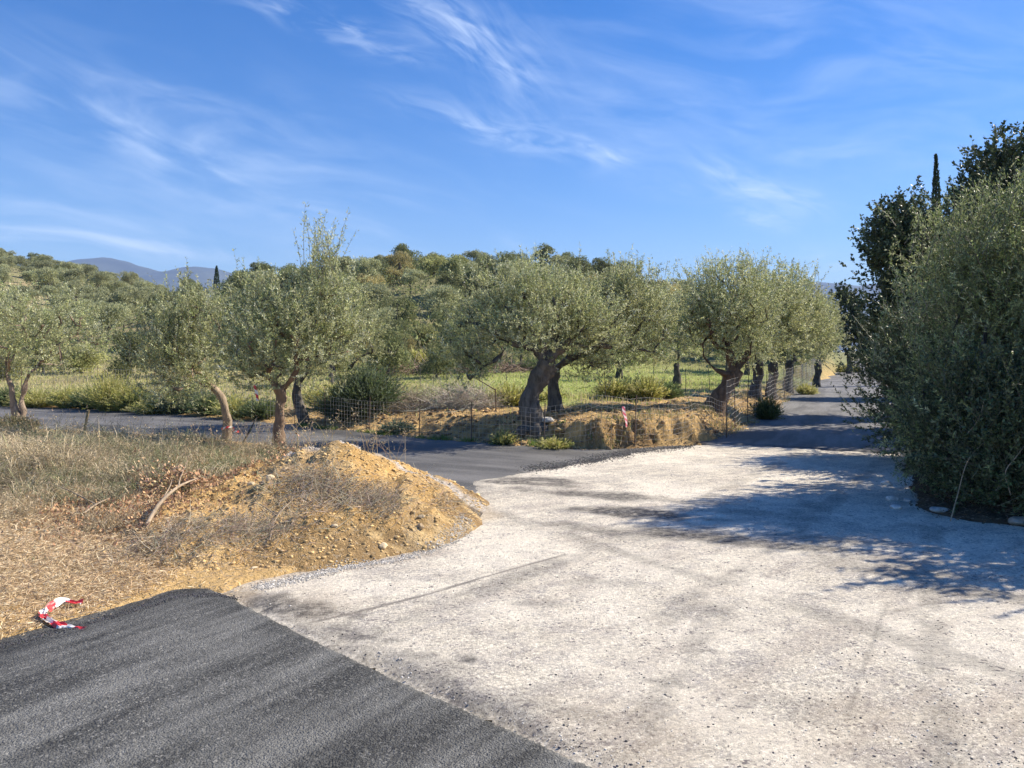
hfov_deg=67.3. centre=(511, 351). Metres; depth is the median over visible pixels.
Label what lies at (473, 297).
olive tree
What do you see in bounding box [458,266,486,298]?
bushy tree
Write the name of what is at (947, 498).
leaf litter
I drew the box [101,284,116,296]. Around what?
bushy tree
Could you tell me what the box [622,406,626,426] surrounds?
barrier tape
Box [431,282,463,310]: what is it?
bushy tree
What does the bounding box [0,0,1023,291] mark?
sky
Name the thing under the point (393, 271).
bushy tree
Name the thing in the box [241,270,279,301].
olive tree
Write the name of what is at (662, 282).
bushy tree
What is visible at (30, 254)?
bushy tree
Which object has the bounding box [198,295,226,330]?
olive tree
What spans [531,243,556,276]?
bushy tree
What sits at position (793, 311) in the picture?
olive tree
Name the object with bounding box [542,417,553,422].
stone
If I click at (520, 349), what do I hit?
olive tree
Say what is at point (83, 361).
leafy shrub
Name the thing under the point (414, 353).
broom shrub
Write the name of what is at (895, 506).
stone
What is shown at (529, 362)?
broom shrub
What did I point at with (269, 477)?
stone
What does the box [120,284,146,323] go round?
olive tree
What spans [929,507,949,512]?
stone
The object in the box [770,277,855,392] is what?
olive tree
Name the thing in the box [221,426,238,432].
barrier tape
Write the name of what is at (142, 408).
broom shrub
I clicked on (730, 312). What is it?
olive tree
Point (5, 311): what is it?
olive tree
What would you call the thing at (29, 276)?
olive tree
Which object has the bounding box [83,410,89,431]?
wooden stake
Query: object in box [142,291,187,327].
bushy tree
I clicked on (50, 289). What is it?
olive tree
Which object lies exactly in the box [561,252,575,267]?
bushy tree
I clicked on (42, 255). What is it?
olive tree
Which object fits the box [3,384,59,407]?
broom shrub
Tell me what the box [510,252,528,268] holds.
bushy tree
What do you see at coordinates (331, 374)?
olive tree
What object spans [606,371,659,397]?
broom shrub
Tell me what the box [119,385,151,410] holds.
broom shrub
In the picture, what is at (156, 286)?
olive tree
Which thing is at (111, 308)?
olive tree
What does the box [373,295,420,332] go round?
bushy tree
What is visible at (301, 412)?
olive tree
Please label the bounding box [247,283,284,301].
bushy tree
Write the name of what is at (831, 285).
mountain range
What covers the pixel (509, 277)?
bushy tree
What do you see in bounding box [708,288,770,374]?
olive tree
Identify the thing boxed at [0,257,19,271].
olive tree
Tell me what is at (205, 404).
broom shrub
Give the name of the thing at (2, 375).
leafy shrub
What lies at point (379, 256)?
olive tree
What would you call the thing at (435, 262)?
bushy tree
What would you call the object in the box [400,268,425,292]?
olive tree
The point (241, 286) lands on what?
bushy tree
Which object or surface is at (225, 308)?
bushy tree
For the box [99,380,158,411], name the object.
broom shrub
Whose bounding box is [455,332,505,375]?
bushy tree
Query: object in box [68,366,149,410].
broom shrub
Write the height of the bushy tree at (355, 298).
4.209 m
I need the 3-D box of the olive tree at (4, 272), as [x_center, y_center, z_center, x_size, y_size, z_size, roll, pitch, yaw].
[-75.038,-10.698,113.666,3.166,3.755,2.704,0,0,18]
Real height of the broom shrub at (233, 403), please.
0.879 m
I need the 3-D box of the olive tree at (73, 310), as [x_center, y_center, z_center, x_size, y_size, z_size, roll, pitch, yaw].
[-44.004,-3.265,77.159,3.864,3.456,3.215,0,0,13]
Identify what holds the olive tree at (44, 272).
on the ground at (694, 428)
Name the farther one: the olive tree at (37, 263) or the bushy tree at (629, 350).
the olive tree at (37, 263)
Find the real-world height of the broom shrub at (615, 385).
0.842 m
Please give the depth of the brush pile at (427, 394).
22.20 m
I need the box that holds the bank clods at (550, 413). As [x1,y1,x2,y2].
[340,401,753,449]
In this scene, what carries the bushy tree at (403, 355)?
on the ground at (694, 428)
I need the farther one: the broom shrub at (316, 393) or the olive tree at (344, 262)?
the olive tree at (344, 262)
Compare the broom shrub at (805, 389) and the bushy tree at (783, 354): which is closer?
the broom shrub at (805, 389)
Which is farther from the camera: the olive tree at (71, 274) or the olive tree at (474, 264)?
the olive tree at (71, 274)
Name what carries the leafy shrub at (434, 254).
on the ground at (694, 428)
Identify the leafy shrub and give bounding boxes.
[0,348,32,380]
[56,343,110,374]
[314,349,355,372]
[409,323,439,349]
[416,251,447,273]
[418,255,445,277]
[448,254,470,270]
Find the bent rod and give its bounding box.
[477,379,495,411]
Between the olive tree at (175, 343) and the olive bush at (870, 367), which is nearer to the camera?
the olive bush at (870, 367)
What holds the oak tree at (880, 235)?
on the ground at (694, 428)
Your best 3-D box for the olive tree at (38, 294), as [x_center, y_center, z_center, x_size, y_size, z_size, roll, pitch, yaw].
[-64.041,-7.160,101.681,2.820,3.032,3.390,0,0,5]
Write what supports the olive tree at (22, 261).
on the ground at (694, 428)
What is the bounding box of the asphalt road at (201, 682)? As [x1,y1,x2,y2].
[0,588,591,767]
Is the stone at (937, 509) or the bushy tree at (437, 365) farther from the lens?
the bushy tree at (437, 365)
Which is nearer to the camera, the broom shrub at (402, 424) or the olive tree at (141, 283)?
the broom shrub at (402, 424)
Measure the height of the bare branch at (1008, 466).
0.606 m
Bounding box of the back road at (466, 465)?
[0,407,681,492]
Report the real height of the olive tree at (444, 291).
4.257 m
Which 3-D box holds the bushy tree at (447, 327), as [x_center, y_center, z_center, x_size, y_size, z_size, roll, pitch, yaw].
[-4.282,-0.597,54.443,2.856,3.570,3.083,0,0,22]
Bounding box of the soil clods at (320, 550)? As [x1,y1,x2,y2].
[89,440,486,571]
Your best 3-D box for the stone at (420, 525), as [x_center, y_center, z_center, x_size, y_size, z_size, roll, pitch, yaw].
[-0.954,1.821,8.044,0.063,0.058,0.097,0,0,-42]
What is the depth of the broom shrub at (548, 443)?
15.86 m
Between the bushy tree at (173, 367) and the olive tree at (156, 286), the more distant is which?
the olive tree at (156, 286)
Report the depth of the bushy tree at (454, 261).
85.45 m
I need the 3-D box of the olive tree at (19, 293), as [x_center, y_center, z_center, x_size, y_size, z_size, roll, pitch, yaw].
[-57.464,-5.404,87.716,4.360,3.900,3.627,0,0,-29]
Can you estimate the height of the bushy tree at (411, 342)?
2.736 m
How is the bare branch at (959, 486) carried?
attached to the bramble bush at (1001, 399)
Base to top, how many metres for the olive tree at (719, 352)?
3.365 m
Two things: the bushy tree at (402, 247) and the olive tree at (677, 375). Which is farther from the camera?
the bushy tree at (402, 247)
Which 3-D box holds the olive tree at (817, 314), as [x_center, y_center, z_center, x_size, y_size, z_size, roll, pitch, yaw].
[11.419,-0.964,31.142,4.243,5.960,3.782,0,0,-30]
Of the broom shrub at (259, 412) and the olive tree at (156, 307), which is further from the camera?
the olive tree at (156, 307)
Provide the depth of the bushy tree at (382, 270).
94.26 m
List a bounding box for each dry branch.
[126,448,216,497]
[262,432,306,461]
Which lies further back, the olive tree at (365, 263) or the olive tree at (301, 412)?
the olive tree at (365, 263)
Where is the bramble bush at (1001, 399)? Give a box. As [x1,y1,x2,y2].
[862,317,1023,513]
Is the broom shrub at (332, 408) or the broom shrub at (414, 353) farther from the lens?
the broom shrub at (414, 353)
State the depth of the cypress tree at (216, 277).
164.84 m
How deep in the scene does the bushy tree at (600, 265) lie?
96.91 m
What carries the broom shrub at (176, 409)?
on the ground at (694, 428)
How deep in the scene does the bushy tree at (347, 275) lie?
83.15 m
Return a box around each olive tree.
[0,247,5,257]
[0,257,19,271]
[0,267,13,288]
[0,275,122,418]
[0,289,28,303]
[0,302,17,327]
[1,255,14,265]
[5,285,35,303]
[13,256,33,267]
[18,266,36,283]
[21,269,40,287]
[25,287,40,306]
[26,259,53,270]
[26,311,77,336]
[31,254,53,261]
[35,266,60,296]
[40,285,73,304]
[47,294,74,309]
[51,303,89,327]
[54,282,78,302]
[57,267,79,281]
[57,268,85,286]
[58,261,84,271]
[60,279,86,300]
[69,299,95,315]
[76,292,100,304]
[77,284,109,300]
[82,264,98,281]
[84,271,113,287]
[85,300,132,341]
[92,289,134,330]
[107,257,258,440]
[107,272,120,284]
[107,280,127,289]
[113,288,148,324]
[118,271,138,285]
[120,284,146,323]
[121,303,135,328]
[134,279,153,294]
[136,292,161,312]
[141,286,160,293]
[144,329,208,353]
[150,284,164,289]
[154,299,185,326]
[197,201,392,446]
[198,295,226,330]
[220,320,257,334]
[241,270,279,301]
[254,266,396,424]
[310,314,355,384]
[328,255,357,274]
[354,255,381,277]
[354,282,395,313]
[362,306,397,331]
[374,254,388,268]
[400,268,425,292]
[419,284,461,317]
[420,242,647,438]
[460,286,504,322]
[461,249,487,263]
[462,260,478,277]
[494,257,528,282]
[505,334,535,361]
[523,243,704,411]
[549,255,571,267]
[563,318,669,378]
[628,269,721,383]
[660,242,806,416]
[668,277,691,292]
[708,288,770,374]
[713,248,829,400]
[713,330,745,370]
[757,256,843,399]
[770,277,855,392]
[787,289,847,386]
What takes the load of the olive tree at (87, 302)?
on the ground at (694, 428)
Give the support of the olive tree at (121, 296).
on the ground at (694, 428)
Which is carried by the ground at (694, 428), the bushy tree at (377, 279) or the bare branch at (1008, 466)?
the bushy tree at (377, 279)
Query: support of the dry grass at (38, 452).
on the ground at (694, 428)
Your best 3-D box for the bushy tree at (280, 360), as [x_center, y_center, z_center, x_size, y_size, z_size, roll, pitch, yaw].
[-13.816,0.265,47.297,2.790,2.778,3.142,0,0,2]
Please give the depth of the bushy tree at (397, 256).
98.10 m
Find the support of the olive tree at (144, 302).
on the ground at (694, 428)
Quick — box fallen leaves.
[0,444,326,548]
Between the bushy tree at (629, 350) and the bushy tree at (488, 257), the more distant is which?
the bushy tree at (488, 257)
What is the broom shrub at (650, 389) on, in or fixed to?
on the ground at (694, 428)
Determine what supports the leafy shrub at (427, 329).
on the ground at (694, 428)
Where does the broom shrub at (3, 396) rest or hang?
on the ground at (694, 428)
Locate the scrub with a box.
[0,261,840,364]
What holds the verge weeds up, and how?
on the ground at (694, 428)
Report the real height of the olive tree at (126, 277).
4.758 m
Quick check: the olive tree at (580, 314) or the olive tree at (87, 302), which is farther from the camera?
the olive tree at (87, 302)
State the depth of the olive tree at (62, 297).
90.14 m
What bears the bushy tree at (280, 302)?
on the ground at (694, 428)
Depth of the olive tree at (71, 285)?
107.25 m
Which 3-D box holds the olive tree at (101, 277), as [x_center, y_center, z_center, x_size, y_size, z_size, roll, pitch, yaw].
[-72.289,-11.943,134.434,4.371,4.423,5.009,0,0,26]
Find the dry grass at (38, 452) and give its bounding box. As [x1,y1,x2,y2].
[0,401,407,588]
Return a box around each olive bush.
[823,271,994,464]
[844,156,1023,516]
[950,203,1023,364]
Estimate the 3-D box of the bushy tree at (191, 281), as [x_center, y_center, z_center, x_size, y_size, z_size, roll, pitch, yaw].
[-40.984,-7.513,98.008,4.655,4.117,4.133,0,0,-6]
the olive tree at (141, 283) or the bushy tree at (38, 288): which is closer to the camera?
the bushy tree at (38, 288)
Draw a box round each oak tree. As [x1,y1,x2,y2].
[828,279,879,373]
[839,175,957,357]
[851,336,875,357]
[903,120,1023,312]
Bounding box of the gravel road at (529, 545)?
[221,445,1023,767]
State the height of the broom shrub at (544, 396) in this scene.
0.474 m
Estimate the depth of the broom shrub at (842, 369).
74.73 m
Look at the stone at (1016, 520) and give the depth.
8.84 m
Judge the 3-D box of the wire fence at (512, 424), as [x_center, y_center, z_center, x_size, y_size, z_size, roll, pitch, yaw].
[-0.874,1.565,17.975,11.351,1.381,2.844,0,0,16]
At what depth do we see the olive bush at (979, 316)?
12.52 m
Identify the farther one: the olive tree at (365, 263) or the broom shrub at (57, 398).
the olive tree at (365, 263)
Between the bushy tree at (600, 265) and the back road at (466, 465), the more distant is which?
the bushy tree at (600, 265)
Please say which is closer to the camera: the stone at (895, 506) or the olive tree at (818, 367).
the stone at (895, 506)
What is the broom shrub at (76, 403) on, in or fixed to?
on the ground at (694, 428)
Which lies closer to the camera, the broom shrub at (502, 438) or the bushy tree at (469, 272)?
the broom shrub at (502, 438)
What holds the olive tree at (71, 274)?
on the ground at (694, 428)
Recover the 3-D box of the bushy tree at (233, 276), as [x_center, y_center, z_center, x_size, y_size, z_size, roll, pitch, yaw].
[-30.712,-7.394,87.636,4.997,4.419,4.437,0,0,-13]
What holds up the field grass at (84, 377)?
on the ground at (694, 428)
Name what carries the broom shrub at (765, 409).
on the ground at (694, 428)
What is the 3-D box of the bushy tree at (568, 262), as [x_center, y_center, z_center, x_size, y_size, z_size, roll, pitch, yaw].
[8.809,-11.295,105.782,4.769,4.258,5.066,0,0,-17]
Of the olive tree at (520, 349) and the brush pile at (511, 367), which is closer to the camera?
the brush pile at (511, 367)
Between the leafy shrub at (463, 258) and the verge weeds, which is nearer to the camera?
the verge weeds
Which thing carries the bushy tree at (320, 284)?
on the ground at (694, 428)
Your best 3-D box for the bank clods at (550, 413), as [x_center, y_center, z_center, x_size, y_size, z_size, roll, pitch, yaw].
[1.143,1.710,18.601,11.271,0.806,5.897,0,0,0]
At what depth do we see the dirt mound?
8.05 m
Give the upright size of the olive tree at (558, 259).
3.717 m
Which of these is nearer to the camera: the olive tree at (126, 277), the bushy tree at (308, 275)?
the bushy tree at (308, 275)
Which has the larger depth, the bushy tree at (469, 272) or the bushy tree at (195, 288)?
the bushy tree at (195, 288)
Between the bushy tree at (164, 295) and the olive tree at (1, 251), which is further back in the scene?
the olive tree at (1, 251)
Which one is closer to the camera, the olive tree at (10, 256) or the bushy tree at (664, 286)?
the bushy tree at (664, 286)
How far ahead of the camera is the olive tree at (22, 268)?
128.75 m
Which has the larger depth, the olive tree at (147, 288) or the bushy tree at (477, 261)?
the olive tree at (147, 288)
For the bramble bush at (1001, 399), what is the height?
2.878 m
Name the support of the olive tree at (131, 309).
on the ground at (694, 428)
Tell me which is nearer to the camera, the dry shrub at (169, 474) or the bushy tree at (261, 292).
the dry shrub at (169, 474)
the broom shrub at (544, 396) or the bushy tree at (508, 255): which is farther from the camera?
the bushy tree at (508, 255)
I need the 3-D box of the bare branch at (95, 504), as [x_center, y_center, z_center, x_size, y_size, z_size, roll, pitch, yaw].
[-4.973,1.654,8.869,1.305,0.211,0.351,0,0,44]
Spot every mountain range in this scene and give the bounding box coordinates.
[65,257,231,296]
[790,282,990,351]
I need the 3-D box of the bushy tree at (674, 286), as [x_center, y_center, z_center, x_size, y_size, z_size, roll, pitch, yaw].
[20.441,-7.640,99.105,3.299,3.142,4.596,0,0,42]
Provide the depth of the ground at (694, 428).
16.86 m
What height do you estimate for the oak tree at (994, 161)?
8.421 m
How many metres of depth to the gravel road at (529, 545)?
5.85 m
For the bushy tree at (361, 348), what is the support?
on the ground at (694, 428)
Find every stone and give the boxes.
[266,474,274,481]
[379,542,387,548]
[416,523,423,528]
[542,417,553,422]
[880,480,891,484]
[886,495,898,500]
[890,504,901,508]
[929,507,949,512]
[1008,516,1023,525]
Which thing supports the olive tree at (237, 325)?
on the ground at (694, 428)
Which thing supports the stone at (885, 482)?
on the gravel road at (529, 545)
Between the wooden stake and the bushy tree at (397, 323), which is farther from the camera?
the bushy tree at (397, 323)
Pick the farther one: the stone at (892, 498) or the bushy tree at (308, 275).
the bushy tree at (308, 275)
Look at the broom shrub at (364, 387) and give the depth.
20.54 m
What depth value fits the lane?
20.45 m
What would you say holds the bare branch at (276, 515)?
on the dirt mound
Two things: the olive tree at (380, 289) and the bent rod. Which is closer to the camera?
the bent rod
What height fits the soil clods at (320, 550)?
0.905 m
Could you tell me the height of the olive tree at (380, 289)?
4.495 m
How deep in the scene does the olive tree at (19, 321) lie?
19.57 m
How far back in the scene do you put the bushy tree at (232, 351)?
53.55 m
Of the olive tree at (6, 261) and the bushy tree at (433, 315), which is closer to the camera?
the bushy tree at (433, 315)
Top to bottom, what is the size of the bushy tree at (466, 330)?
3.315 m
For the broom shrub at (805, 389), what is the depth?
35.80 m
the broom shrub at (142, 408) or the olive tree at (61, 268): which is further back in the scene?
the olive tree at (61, 268)
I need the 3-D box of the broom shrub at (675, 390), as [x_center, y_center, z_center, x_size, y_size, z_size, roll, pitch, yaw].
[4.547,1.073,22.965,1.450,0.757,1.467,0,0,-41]
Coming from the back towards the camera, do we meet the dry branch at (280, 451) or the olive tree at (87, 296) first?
the olive tree at (87, 296)
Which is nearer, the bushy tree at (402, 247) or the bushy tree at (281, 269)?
the bushy tree at (402, 247)
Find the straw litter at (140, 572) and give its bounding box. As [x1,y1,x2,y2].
[0,429,483,642]
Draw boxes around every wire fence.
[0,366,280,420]
[294,393,726,445]
[725,355,818,435]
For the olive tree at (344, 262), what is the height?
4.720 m
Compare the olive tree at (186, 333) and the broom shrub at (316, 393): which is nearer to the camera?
the olive tree at (186, 333)
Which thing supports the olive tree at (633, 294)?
on the ground at (694, 428)
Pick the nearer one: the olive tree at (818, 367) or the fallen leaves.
the fallen leaves
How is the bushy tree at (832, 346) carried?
on the ground at (694, 428)
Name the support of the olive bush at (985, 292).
on the ground at (694, 428)
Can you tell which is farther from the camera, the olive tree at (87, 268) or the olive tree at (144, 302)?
the olive tree at (87, 268)
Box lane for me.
[699,359,908,454]
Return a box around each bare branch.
[48,482,109,513]
[145,460,197,526]
[243,417,257,440]
[253,494,298,540]
[950,442,983,521]
[1005,446,1023,494]
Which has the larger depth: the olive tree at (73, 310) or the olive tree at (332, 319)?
the olive tree at (73, 310)
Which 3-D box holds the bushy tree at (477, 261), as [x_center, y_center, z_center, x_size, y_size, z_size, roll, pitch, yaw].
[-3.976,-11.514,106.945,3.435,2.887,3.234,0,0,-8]
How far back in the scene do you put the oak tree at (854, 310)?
69.25 m
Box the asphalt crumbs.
[0,422,700,648]
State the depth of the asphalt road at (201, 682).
4.31 m
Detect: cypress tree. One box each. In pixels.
[213,265,219,293]
[931,154,941,213]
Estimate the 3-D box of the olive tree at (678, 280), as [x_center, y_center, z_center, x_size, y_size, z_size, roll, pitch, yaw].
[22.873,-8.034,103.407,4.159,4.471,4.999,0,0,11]
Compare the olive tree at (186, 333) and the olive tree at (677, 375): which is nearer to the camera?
the olive tree at (186, 333)
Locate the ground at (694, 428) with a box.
[0,266,1023,721]
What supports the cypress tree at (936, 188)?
on the ground at (694, 428)
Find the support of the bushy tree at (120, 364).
on the ground at (694, 428)
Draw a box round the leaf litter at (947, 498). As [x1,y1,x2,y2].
[895,464,1023,526]
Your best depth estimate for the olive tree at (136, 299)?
80.85 m
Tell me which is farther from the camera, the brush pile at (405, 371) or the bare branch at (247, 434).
the brush pile at (405, 371)
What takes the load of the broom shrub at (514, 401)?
on the ground at (694, 428)
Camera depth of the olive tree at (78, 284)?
112.37 m
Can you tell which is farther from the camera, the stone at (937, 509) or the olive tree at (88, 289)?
the olive tree at (88, 289)
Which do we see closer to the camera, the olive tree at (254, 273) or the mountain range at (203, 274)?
the olive tree at (254, 273)
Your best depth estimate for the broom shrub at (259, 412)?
22.35 m
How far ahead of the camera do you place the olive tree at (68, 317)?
66.35 m
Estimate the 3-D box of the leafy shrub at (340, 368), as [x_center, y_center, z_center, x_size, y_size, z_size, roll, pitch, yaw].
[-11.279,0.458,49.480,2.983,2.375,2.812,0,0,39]
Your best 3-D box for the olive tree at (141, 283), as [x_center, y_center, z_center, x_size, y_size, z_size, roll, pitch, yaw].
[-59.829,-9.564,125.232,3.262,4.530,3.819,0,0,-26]
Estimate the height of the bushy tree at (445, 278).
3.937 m
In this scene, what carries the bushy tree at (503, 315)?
on the ground at (694, 428)
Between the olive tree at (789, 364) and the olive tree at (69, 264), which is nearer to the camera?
the olive tree at (789, 364)
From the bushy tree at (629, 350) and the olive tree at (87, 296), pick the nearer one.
the bushy tree at (629, 350)
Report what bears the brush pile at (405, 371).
on the ground at (694, 428)
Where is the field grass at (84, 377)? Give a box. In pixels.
[0,353,800,435]
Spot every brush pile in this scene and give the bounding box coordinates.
[377,344,495,375]
[379,374,453,412]
[400,372,480,405]
[410,364,520,411]
[419,341,537,373]
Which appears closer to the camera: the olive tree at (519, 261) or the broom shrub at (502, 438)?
the broom shrub at (502, 438)
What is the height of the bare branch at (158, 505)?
0.509 m
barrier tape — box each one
[38,597,84,629]
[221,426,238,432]
[253,385,258,400]
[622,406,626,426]
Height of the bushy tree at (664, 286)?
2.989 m
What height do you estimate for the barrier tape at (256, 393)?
0.326 m
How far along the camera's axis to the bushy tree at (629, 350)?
56.52 m
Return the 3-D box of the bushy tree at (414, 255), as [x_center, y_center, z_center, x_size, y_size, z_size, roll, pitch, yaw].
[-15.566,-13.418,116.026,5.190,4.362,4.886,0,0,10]
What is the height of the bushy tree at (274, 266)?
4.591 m
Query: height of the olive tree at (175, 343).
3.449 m
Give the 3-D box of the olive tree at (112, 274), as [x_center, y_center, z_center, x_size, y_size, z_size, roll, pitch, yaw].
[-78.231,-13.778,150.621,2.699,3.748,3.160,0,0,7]
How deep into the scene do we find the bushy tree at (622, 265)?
105.14 m
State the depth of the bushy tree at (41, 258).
151.28 m
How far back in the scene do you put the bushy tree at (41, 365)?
50.15 m
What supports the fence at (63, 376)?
on the ground at (694, 428)
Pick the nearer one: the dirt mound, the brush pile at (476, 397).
the dirt mound
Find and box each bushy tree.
[26,336,61,372]
[27,252,38,261]
[31,257,51,267]
[33,274,63,293]
[99,329,149,380]
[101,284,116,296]
[141,343,208,383]
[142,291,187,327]
[174,277,206,295]
[183,282,201,303]
[214,295,241,339]
[217,324,255,368]
[220,269,254,304]
[233,277,250,303]
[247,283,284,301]
[249,261,269,281]
[252,262,279,271]
[258,295,292,328]
[266,340,305,374]
[276,267,299,297]
[277,265,291,285]
[292,267,316,296]
[301,269,336,310]
[330,272,355,292]
[342,282,370,315]
[353,331,370,361]
[356,257,391,283]
[356,273,385,286]
[359,325,416,376]
[367,333,410,373]
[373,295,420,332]
[383,318,419,346]
[384,251,415,275]
[386,266,411,284]
[389,243,418,269]
[393,332,420,351]
[398,250,422,269]
[416,341,457,378]
[429,304,458,340]
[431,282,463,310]
[434,270,465,298]
[435,253,469,292]
[436,321,466,350]
[454,314,472,343]
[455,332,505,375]
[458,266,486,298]
[475,254,495,267]
[476,259,488,275]
[484,258,499,278]
[488,250,521,281]
[489,295,532,329]
[495,267,529,293]
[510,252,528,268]
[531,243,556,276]
[559,255,594,274]
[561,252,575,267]
[568,258,595,283]
[591,257,614,278]
[607,325,652,363]
[612,260,634,277]
[641,279,667,299]
[648,279,673,293]
[668,282,681,301]
[774,335,821,361]
[820,333,843,359]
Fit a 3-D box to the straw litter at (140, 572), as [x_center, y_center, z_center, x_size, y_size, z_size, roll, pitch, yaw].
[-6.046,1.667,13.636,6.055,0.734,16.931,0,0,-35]
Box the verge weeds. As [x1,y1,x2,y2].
[298,357,823,448]
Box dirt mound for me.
[116,440,489,571]
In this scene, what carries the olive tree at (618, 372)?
on the ground at (694, 428)
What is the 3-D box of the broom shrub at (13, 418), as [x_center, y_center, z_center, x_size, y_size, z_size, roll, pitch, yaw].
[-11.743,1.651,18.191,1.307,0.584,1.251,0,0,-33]
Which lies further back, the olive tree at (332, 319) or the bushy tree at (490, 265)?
the bushy tree at (490, 265)
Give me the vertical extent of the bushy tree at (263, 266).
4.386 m
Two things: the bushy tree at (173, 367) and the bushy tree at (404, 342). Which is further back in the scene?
the bushy tree at (404, 342)
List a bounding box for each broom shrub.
[0,385,42,405]
[0,410,44,430]
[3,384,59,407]
[41,382,85,407]
[62,385,96,408]
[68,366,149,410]
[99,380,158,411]
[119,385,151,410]
[123,397,167,414]
[143,378,217,413]
[177,389,237,415]
[204,392,259,418]
[230,395,290,419]
[291,376,337,406]
[306,378,355,420]
[323,355,416,417]
[376,418,416,433]
[403,345,428,368]
[482,380,545,406]
[487,427,523,445]
[518,357,538,368]
[535,435,574,449]
[539,388,566,400]
[589,374,633,398]
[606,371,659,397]
[627,374,670,399]
[648,377,687,398]
[744,394,787,419]
[794,383,818,394]
[837,364,861,371]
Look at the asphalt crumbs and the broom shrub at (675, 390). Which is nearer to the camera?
the asphalt crumbs
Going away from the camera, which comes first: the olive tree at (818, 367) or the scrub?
the olive tree at (818, 367)
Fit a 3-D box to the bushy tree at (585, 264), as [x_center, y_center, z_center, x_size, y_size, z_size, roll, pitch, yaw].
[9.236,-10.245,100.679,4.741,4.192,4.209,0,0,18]
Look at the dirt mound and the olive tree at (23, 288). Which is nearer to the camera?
the dirt mound
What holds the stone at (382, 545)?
on the dirt mound
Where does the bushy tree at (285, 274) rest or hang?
on the ground at (694, 428)
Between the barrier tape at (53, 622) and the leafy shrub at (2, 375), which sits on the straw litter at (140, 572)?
the barrier tape at (53, 622)
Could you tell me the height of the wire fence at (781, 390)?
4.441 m
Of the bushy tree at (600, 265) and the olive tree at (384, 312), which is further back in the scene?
the bushy tree at (600, 265)
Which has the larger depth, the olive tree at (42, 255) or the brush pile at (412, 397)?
the olive tree at (42, 255)
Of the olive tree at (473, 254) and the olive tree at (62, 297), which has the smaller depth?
the olive tree at (62, 297)
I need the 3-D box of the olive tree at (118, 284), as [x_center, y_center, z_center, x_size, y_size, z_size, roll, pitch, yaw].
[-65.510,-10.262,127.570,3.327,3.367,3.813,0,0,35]

